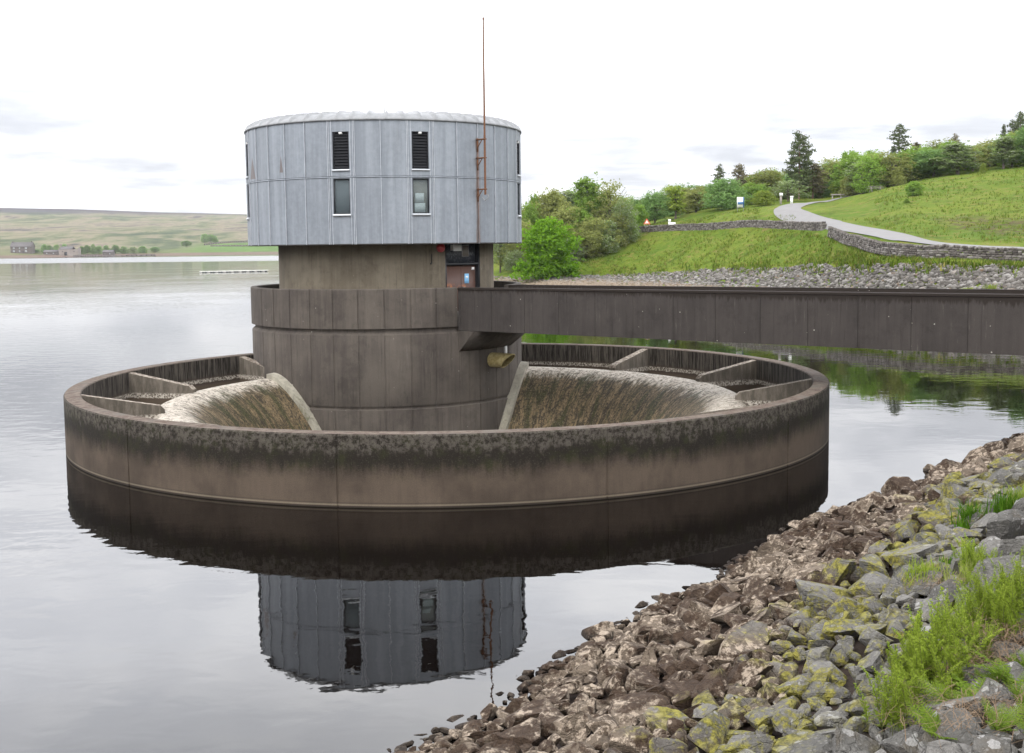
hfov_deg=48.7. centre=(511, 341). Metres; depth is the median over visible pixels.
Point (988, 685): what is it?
rock
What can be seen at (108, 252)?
ruin
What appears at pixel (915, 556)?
rock
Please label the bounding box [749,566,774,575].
rock
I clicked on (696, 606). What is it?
rock
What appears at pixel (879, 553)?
rock
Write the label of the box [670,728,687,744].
rock
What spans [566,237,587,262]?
bush
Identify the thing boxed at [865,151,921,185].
tree
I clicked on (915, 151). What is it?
tree
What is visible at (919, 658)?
feathery plant
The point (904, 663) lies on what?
feathery plant
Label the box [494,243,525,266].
tree
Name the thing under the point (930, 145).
tree
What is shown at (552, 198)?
tree
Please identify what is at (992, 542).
rock
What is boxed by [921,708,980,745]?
rock
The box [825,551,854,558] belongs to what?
rock
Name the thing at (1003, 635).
fern
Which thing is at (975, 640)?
feathery plant
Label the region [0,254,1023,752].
water
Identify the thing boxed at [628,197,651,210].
tree
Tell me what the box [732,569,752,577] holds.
rock
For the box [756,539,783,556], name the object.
rock
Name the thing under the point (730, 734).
rock
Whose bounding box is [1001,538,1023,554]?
rock
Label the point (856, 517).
rock
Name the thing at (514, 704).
rock
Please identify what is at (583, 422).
spillway ring
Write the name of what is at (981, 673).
fern
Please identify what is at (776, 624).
rock
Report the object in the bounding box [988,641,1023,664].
rock
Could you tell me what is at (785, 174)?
tree
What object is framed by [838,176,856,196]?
bush
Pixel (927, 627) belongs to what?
rock
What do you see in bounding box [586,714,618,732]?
rock
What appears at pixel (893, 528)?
rock
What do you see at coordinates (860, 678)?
rock
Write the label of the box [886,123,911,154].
spruce tree
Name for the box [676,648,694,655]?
rock
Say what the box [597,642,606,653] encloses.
rock
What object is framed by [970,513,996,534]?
rock
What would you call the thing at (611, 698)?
rock
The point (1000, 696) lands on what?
rock
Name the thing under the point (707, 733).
rock
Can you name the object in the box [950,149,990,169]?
tree
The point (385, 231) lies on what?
valve tower
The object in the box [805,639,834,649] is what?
rock
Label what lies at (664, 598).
rock
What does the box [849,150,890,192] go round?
tree
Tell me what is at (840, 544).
rock
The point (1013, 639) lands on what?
rock
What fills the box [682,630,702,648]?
rock
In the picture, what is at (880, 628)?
rock
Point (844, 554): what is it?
rock
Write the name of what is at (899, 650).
rock
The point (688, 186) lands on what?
tree
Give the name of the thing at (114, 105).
sky
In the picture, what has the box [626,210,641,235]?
bush
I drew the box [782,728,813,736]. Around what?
rock
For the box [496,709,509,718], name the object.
rock
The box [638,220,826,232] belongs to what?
dry stone wall
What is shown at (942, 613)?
feathery plant
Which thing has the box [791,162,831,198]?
pine tree
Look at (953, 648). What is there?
feathery plant
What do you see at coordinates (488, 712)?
rock
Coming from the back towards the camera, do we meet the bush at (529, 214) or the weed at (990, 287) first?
the bush at (529, 214)
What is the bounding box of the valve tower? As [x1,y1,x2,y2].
[244,14,524,430]
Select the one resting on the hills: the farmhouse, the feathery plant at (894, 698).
the farmhouse
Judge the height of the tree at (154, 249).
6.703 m
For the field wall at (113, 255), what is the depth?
1194.68 m
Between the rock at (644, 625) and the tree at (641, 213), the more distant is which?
the tree at (641, 213)
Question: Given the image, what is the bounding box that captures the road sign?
[737,197,743,211]
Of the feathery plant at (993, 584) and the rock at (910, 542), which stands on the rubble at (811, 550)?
the feathery plant at (993, 584)
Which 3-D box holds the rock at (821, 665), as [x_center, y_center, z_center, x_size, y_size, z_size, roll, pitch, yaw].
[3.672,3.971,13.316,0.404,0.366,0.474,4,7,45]
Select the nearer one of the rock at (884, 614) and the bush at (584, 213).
the rock at (884, 614)
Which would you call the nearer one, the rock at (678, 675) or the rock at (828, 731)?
the rock at (828, 731)
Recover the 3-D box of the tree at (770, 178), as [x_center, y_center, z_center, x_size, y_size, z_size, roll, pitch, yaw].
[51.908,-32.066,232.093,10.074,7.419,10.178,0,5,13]
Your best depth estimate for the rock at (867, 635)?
13.85 m
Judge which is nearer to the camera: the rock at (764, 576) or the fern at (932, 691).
the fern at (932, 691)
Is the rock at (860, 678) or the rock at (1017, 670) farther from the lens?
the rock at (860, 678)
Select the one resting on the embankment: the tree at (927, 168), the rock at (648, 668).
the rock at (648, 668)
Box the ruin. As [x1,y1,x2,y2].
[102,250,114,254]
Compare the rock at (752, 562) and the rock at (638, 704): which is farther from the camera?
the rock at (752, 562)
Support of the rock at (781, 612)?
on the embankment
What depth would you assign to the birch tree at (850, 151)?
233.48 m
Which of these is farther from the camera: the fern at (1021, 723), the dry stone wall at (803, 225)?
the dry stone wall at (803, 225)
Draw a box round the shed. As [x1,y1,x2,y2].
[43,250,58,254]
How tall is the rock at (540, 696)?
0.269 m
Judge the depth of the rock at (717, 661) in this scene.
14.97 m
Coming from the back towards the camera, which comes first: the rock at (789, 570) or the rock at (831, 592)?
the rock at (789, 570)
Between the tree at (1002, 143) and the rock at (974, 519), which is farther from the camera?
the tree at (1002, 143)
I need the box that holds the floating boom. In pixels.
[200,270,267,272]
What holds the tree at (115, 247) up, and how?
on the hills
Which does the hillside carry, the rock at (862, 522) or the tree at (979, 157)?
the tree at (979, 157)
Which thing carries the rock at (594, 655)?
on the rubble at (811, 550)
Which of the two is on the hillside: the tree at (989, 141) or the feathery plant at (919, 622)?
the tree at (989, 141)
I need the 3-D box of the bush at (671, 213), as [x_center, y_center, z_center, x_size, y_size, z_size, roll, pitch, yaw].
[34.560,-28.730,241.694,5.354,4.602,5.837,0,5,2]
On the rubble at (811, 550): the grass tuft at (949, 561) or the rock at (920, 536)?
the grass tuft at (949, 561)
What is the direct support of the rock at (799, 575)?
on the embankment
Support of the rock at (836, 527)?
on the embankment
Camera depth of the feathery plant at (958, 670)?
11.44 m
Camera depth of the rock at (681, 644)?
16.32 m
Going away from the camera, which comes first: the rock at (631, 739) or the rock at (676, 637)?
the rock at (631, 739)
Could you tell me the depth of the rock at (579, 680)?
16.33 m
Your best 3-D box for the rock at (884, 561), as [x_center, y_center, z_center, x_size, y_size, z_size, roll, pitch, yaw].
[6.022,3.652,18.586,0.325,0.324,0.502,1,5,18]
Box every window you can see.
[247,185,249,219]
[333,178,350,215]
[412,178,430,215]
[517,183,521,217]
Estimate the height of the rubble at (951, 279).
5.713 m
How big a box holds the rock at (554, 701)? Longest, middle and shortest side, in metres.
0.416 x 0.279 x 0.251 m
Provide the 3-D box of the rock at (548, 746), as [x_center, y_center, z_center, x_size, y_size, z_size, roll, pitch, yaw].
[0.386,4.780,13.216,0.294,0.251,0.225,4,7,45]
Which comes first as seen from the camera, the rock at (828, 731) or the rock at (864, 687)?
the rock at (828, 731)
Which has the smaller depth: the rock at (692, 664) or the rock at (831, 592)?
the rock at (692, 664)
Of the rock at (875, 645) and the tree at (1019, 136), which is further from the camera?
the tree at (1019, 136)
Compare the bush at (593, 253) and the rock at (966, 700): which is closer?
the rock at (966, 700)
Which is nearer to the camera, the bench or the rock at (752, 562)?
the rock at (752, 562)
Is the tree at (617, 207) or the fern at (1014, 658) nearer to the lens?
the fern at (1014, 658)
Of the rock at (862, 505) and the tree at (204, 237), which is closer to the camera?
the rock at (862, 505)
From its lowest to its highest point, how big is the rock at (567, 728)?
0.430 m
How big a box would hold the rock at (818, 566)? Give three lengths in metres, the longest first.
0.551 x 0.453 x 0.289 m
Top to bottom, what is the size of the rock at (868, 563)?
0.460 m
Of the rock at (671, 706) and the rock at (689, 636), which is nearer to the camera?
the rock at (671, 706)
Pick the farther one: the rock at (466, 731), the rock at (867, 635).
the rock at (466, 731)
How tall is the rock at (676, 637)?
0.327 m
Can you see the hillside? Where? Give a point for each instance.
(851, 209)
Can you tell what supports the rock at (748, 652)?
on the embankment
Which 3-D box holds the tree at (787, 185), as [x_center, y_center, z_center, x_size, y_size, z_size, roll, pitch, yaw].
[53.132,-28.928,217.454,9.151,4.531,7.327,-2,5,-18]
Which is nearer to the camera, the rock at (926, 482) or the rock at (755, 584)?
the rock at (755, 584)
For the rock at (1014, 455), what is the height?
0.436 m
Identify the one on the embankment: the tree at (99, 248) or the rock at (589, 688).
the rock at (589, 688)
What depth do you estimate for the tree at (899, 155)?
212.42 m
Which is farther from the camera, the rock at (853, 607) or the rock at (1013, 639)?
the rock at (853, 607)
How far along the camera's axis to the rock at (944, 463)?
31.07 m
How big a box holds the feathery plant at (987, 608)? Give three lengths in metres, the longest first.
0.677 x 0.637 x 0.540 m
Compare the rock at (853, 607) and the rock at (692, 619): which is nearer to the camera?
the rock at (853, 607)
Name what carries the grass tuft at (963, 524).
on the rubble at (811, 550)
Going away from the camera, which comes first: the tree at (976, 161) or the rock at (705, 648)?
the rock at (705, 648)
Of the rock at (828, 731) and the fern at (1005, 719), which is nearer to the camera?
the fern at (1005, 719)
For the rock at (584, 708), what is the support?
on the embankment
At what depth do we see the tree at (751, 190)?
221.28 m
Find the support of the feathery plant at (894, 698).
on the embankment
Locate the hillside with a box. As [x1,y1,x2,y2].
[493,163,1023,288]
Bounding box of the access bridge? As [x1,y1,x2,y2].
[457,285,1023,355]
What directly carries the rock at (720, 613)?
on the embankment
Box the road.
[774,192,1023,248]
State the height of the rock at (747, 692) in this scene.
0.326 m
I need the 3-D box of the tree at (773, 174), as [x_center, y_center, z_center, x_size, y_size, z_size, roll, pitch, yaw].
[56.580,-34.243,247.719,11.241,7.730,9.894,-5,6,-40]
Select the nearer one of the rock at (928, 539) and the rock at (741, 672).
the rock at (741, 672)
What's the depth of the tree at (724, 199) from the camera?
214.11 m
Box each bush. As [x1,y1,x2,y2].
[502,249,528,270]
[509,216,586,279]
[509,219,532,261]
[521,202,542,247]
[565,208,593,252]
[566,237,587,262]
[577,228,604,257]
[590,192,614,224]
[593,219,624,252]
[609,211,633,245]
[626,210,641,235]
[664,199,681,216]
[677,201,701,213]
[749,190,778,205]
[793,185,818,197]
[814,182,824,197]
[822,180,837,197]
[828,177,851,196]
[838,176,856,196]
[889,166,906,185]
[904,181,927,195]
[978,163,986,173]
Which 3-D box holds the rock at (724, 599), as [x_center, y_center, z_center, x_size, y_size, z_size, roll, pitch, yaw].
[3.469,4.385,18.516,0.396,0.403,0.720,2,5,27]
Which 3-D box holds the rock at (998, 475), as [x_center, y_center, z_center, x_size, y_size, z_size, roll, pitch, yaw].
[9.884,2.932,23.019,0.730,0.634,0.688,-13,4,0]
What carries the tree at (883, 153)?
on the hillside
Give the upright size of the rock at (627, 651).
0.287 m
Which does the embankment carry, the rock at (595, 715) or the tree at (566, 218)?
the rock at (595, 715)
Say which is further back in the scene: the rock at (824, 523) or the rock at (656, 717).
the rock at (824, 523)
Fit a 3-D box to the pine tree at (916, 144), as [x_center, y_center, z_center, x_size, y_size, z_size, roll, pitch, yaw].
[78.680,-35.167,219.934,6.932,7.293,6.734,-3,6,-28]
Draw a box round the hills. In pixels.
[0,208,277,257]
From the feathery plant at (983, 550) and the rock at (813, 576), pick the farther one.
the rock at (813, 576)
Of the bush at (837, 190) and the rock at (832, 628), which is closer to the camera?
the rock at (832, 628)
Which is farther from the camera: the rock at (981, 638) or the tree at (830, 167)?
the tree at (830, 167)
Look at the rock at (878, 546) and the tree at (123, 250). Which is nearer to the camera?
the rock at (878, 546)
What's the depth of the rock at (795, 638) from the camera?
14.98 m
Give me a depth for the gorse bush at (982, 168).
195.10 m
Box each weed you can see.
[725,263,740,267]
[982,283,1001,288]
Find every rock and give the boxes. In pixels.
[424,740,451,751]
[450,736,473,747]
[455,719,479,730]
[461,722,482,742]
[470,729,505,741]
[475,732,499,746]
[480,703,497,720]
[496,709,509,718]
[497,717,540,746]
[504,698,529,713]
[505,698,559,728]
[532,693,545,700]
[538,708,563,737]
[538,740,557,752]
[544,685,569,700]
[548,699,562,704]
[549,712,592,745]
[558,675,586,693]
[562,683,579,693]
[574,649,589,658]
[575,638,601,654]
[577,703,594,713]
[580,683,604,699]
[581,621,614,638]
[582,651,605,660]
[585,734,607,752]
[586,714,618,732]
[590,713,600,717]
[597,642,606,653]
[597,658,632,685]
[598,658,628,668]
[604,671,626,695]
[606,658,626,665]
[606,693,622,704]
[607,726,654,752]
[608,692,670,725]
[608,722,633,735]
[609,686,626,694]
[613,630,637,650]
[618,641,645,663]
[624,668,659,692]
[630,615,665,636]
[635,666,662,675]
[640,646,656,668]
[642,682,664,693]
[643,706,689,734]
[648,627,665,643]
[649,737,688,752]
[652,595,659,600]
[657,592,682,605]
[658,653,677,663]
[658,659,680,675]
[661,614,683,624]
[661,705,679,710]
[662,623,674,631]
[663,678,698,700]
[664,671,684,682]
[667,717,683,735]
[670,640,694,656]
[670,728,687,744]
[671,630,702,644]
[674,607,690,618]
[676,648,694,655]
[677,656,710,674]
[682,610,718,629]
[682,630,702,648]
[683,585,708,596]
[686,710,729,752]
[688,600,711,611]
[689,673,705,681]
[691,666,728,704]
[692,639,723,656]
[692,687,718,705]
[693,703,719,719]
[703,583,732,602]
[708,592,739,615]
[710,602,742,624]
[710,655,735,668]
[713,620,768,669]
[715,634,727,638]
[716,696,749,727]
[722,694,745,706]
[722,733,774,752]
[723,613,749,626]
[724,619,747,634]
[726,658,773,686]
[726,730,754,739]
[727,622,746,634]
[727,686,757,697]
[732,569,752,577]
[733,654,749,666]
[737,649,752,657]
[740,598,749,608]
[740,697,769,711]
[741,554,760,571]
[742,575,777,606]
[744,572,770,582]
[744,707,775,734]
[748,607,772,621]
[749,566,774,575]
[750,594,766,609]
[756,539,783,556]
[756,682,778,705]
[764,661,782,677]
[767,534,781,540]
[769,604,797,619]
[769,641,794,653]
[770,696,797,709]
[771,619,786,629]
[771,708,802,732]
[774,675,811,699]
[775,598,788,606]
[777,662,797,684]
[778,670,798,683]
[779,562,796,573]
[780,565,801,579]
[781,535,797,545]
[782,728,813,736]
[784,571,810,588]
[784,604,817,631]
[785,532,808,536]
[786,629,808,646]
[792,537,807,546]
[793,600,804,609]
[794,579,854,604]
[798,703,811,719]
[799,617,818,634]
[801,563,826,571]
[801,570,820,582]
[802,646,829,672]
[802,647,816,658]
[802,680,851,702]
[805,619,826,639]
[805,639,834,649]
[806,590,833,611]
[807,697,826,711]
[809,658,847,682]
[814,616,830,620]
[814,711,847,727]
[815,728,835,736]
[818,518,841,529]
[818,558,855,586]
[820,619,864,642]
[822,524,845,533]
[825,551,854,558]
[826,539,853,549]
[826,596,874,620]
[830,550,856,559]
[830,635,853,668]
[831,727,883,752]
[833,610,852,618]
[838,505,852,519]
[842,716,867,733]
[843,498,872,518]
[843,535,875,552]
[844,696,882,716]
[847,571,890,597]
[848,512,868,521]
[849,519,878,527]
[852,595,868,600]
[852,624,887,635]
[852,677,892,699]
[853,611,872,623]
[854,672,872,689]
[855,551,871,561]
[857,651,884,674]
[858,627,892,646]
[859,554,889,577]
[861,596,884,613]
[862,707,889,731]
[864,638,886,659]
[868,540,892,553]
[868,724,886,742]
[875,551,891,567]
[876,658,892,678]
[877,608,915,620]
[879,556,888,571]
[879,593,895,607]
[880,731,925,752]
[881,476,915,494]
[881,544,938,565]
[882,574,905,593]
[883,610,915,631]
[885,706,930,738]
[889,519,920,537]
[889,646,910,662]
[891,522,915,543]
[891,541,904,549]
[892,494,916,505]
[893,565,915,581]
[895,594,915,611]
[899,724,924,733]
[901,553,922,566]
[902,570,941,596]
[904,540,919,546]
[909,531,937,541]
[911,512,921,524]
[912,584,937,595]
[914,599,943,613]
[917,510,947,525]
[917,687,953,705]
[918,536,937,543]
[920,557,941,568]
[920,606,935,623]
[921,479,937,488]
[921,624,934,637]
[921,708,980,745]
[922,695,985,720]
[927,579,964,607]
[928,467,950,477]
[929,660,952,691]
[932,497,962,514]
[932,522,950,532]
[935,459,961,468]
[935,498,961,503]
[935,524,951,539]
[935,539,953,550]
[940,482,973,498]
[941,471,964,483]
[944,466,962,472]
[944,528,982,541]
[949,556,970,575]
[950,664,985,684]
[955,507,965,519]
[955,591,973,606]
[958,512,983,528]
[959,474,979,486]
[961,446,988,464]
[961,469,978,476]
[968,555,1023,594]
[968,676,1013,722]
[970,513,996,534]
[971,457,984,465]
[974,536,1006,558]
[977,728,1014,745]
[978,504,995,514]
[979,634,1001,652]
[984,440,1007,448]
[984,693,1007,705]
[985,468,1013,486]
[986,509,1023,538]
[986,661,1023,689]
[987,456,1014,468]
[987,709,1022,727]
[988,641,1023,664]
[990,702,1009,713]
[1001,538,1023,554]
[1003,453,1020,459]
[1005,473,1023,487]
[1005,634,1022,643]
[1006,486,1022,497]
[1009,549,1023,555]
[1012,724,1023,738]
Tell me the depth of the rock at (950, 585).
15.11 m
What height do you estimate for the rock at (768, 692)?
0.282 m
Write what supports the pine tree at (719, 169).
on the hillside
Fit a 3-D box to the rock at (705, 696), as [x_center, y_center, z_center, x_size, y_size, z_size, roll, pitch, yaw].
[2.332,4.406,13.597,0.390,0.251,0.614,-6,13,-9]
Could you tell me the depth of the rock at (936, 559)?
17.02 m
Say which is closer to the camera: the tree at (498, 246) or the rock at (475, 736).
the rock at (475, 736)
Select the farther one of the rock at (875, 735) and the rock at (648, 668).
the rock at (648, 668)
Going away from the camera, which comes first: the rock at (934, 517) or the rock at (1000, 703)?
the rock at (1000, 703)
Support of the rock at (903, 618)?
on the embankment
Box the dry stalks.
[873,569,1023,746]
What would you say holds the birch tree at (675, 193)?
on the hillside
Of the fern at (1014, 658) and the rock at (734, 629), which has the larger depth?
the rock at (734, 629)
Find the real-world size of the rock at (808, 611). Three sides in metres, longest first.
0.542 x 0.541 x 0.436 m
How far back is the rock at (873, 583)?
16.82 m
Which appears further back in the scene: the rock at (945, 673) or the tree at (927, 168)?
the tree at (927, 168)
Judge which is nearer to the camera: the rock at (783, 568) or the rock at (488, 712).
the rock at (488, 712)
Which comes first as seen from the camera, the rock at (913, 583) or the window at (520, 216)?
the rock at (913, 583)
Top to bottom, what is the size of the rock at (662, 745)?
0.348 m
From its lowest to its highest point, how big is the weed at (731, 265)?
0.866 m
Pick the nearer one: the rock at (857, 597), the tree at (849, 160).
the rock at (857, 597)
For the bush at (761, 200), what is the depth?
208.79 m
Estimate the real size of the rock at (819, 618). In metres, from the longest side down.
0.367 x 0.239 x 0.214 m
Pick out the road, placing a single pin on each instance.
(794, 210)
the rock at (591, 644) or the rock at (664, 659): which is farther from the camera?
the rock at (591, 644)
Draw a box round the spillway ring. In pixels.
[63,343,829,507]
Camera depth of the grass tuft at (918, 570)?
16.27 m
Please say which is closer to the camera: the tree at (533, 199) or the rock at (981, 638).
the rock at (981, 638)
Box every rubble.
[387,433,1023,752]
[494,262,1023,288]
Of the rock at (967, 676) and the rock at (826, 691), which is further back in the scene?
the rock at (826, 691)
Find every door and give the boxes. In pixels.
[447,265,460,308]
[461,265,474,286]
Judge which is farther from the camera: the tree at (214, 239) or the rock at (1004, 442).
the tree at (214, 239)
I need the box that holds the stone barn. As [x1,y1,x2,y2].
[59,246,80,255]
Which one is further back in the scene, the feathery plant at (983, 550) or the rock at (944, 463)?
the rock at (944, 463)
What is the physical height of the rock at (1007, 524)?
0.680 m
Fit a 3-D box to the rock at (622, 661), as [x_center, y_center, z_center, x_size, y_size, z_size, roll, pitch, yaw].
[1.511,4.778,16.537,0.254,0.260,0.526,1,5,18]
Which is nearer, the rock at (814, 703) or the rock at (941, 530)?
the rock at (814, 703)
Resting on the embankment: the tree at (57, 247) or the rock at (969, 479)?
the rock at (969, 479)
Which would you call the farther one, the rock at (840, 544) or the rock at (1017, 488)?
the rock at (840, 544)
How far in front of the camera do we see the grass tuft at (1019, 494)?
19.83 m
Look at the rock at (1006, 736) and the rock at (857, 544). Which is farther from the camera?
the rock at (857, 544)
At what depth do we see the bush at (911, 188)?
174.14 m
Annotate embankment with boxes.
[506,498,1023,752]
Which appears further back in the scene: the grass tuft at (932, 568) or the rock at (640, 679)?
the grass tuft at (932, 568)
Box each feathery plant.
[854,653,918,735]
[885,623,958,674]
[887,622,949,684]
[889,654,970,711]
[890,634,913,682]
[907,584,963,658]
[914,618,1004,681]
[927,602,1001,663]
[928,635,974,696]
[929,595,954,632]
[931,588,982,639]
[931,604,999,663]
[939,580,987,634]
[943,557,1001,617]
[950,543,995,584]
[951,532,982,570]
[958,563,1023,618]
[959,563,1015,604]
[964,542,995,565]
[975,565,1023,622]
[976,547,1016,565]
[986,559,1023,640]
[996,547,1023,612]
[998,546,1023,592]
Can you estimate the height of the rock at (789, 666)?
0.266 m
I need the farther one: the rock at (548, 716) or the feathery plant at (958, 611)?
the rock at (548, 716)
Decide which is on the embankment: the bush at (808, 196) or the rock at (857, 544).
the rock at (857, 544)
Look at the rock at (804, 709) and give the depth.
12.04 m
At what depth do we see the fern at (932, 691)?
10.90 m
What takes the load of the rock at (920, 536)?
on the embankment
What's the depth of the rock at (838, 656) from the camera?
13.88 m
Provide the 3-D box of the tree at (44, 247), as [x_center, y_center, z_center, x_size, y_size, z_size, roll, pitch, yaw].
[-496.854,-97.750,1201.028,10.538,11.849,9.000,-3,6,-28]
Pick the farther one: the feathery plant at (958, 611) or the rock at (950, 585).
the rock at (950, 585)
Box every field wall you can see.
[73,254,155,256]
[204,240,247,244]
[210,245,247,245]
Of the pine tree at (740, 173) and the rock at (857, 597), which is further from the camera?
the pine tree at (740, 173)
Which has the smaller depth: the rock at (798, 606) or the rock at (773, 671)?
the rock at (773, 671)
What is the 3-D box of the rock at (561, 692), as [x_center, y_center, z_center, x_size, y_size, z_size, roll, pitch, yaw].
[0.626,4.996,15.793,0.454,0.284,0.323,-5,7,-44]
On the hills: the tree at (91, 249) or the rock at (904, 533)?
the tree at (91, 249)
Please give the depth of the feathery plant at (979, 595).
13.51 m
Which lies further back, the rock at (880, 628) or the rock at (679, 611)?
the rock at (679, 611)
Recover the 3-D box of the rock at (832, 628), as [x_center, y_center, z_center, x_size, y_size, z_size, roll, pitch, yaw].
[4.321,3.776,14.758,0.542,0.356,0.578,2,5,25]
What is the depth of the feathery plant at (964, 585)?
13.96 m
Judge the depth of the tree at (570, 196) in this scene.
236.09 m
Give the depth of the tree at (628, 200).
267.92 m
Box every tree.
[40,244,48,252]
[52,244,59,249]
[83,245,90,253]
[89,244,96,253]
[94,245,103,253]
[111,245,120,252]
[119,246,128,252]
[128,246,138,253]
[137,246,147,252]
[150,247,159,251]
[181,240,193,246]
[201,233,209,242]
[211,236,218,242]
[493,244,512,272]
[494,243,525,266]
[528,191,538,221]
[529,187,571,233]
[551,201,593,237]
[556,188,581,210]
[566,172,606,217]
[566,215,623,253]
[586,178,630,233]
[608,198,641,242]
[611,194,634,208]
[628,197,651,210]
[632,203,649,225]
[638,189,670,222]
[663,183,686,218]
[665,182,702,198]
[679,190,711,212]
[680,185,704,211]
[698,178,753,209]
[710,163,726,183]
[731,164,747,189]
[737,182,773,203]
[744,167,785,197]
[757,167,788,182]
[769,180,813,201]
[776,173,791,181]
[781,130,816,198]
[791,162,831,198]
[814,161,843,194]
[816,156,843,191]
[826,153,867,191]
[840,147,860,158]
[843,158,873,193]
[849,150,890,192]
[852,151,908,185]
[860,149,885,160]
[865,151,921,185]
[873,162,911,186]
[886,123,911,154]
[886,150,920,174]
[897,144,944,179]
[907,147,955,176]
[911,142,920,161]
[924,137,956,148]
[929,140,982,174]
[937,140,965,152]
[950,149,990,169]
[951,133,959,142]
[961,145,993,171]
[972,141,1001,166]
[975,138,1017,164]
[987,134,1023,168]
[991,135,1023,166]
[1000,124,1006,136]
[1007,111,1023,133]
[1007,119,1019,132]
[1008,124,1023,161]
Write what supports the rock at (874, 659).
on the embankment
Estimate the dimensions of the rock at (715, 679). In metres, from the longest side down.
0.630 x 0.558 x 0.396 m
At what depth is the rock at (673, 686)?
14.34 m
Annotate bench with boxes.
[867,186,881,192]
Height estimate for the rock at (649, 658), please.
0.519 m
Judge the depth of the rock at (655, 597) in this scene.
21.20 m
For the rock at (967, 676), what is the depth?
11.54 m
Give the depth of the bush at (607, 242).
200.89 m
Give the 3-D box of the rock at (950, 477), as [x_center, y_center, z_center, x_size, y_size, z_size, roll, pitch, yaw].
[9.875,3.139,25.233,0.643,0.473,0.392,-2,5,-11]
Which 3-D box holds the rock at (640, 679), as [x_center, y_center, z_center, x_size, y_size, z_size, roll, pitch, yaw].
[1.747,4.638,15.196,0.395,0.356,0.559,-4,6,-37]
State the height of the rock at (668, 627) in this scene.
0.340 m
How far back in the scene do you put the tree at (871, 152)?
234.18 m
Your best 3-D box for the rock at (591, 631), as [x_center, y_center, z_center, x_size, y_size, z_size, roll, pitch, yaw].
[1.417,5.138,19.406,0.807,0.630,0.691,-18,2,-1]
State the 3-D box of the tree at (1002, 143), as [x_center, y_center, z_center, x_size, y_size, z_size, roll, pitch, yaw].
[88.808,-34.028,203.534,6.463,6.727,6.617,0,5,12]
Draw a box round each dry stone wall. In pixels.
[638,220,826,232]
[827,226,1023,260]
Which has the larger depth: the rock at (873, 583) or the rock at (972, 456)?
the rock at (972, 456)
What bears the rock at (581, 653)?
on the embankment
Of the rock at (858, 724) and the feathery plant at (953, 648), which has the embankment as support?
the rock at (858, 724)
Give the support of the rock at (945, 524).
on the embankment
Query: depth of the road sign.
198.05 m
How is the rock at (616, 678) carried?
on the embankment
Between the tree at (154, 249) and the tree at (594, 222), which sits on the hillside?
the tree at (594, 222)
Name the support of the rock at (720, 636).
on the embankment
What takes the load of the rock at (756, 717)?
on the embankment
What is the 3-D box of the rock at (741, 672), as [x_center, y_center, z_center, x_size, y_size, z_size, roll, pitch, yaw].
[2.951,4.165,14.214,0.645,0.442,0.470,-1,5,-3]
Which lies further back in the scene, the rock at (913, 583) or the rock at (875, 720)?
the rock at (913, 583)
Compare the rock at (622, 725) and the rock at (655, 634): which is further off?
the rock at (655, 634)
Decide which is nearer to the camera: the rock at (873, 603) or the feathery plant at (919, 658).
the feathery plant at (919, 658)
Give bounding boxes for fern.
[906,698,957,739]
[914,676,992,717]
[948,673,989,714]
[964,666,1001,682]
[965,646,1021,684]
[976,622,1012,639]
[980,696,1023,732]
[999,673,1023,707]
[1005,652,1023,664]
[1008,699,1023,732]
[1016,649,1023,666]
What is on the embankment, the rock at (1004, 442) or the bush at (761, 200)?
the rock at (1004, 442)
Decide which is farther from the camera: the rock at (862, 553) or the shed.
the shed
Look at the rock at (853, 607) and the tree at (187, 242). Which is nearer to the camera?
the rock at (853, 607)
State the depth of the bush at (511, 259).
206.92 m
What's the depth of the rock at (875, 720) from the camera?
11.35 m
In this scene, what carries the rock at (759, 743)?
on the embankment
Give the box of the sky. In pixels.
[0,0,1023,213]
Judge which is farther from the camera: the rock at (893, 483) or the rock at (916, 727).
the rock at (893, 483)
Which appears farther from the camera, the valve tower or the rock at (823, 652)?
the valve tower
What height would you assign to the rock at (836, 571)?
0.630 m
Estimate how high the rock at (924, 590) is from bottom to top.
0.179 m
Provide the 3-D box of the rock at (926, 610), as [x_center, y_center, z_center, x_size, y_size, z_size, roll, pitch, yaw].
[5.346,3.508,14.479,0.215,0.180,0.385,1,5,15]
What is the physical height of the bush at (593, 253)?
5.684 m
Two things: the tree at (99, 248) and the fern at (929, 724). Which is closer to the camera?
the fern at (929, 724)
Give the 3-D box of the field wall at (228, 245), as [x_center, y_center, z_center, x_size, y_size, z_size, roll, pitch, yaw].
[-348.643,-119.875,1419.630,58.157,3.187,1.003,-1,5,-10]
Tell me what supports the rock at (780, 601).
on the embankment
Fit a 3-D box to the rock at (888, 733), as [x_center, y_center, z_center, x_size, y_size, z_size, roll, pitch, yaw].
[3.854,3.725,10.980,0.640,0.242,0.308,-3,6,-30]
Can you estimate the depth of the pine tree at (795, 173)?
223.25 m
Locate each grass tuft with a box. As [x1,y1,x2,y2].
[899,554,940,587]
[903,558,948,581]
[939,551,957,563]
[940,555,975,581]
[948,497,994,526]
[953,515,973,528]
[974,486,1021,513]
[1000,481,1023,504]
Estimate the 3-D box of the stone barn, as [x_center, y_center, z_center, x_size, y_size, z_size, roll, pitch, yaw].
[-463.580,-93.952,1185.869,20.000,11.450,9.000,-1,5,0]
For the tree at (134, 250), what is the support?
on the hills
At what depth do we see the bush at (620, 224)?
203.11 m
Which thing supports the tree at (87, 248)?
on the hills
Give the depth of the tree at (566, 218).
203.84 m
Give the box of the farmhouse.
[10,241,34,253]
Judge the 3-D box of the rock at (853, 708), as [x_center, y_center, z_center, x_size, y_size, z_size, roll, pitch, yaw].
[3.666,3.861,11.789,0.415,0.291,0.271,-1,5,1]
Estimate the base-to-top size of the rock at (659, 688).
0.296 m

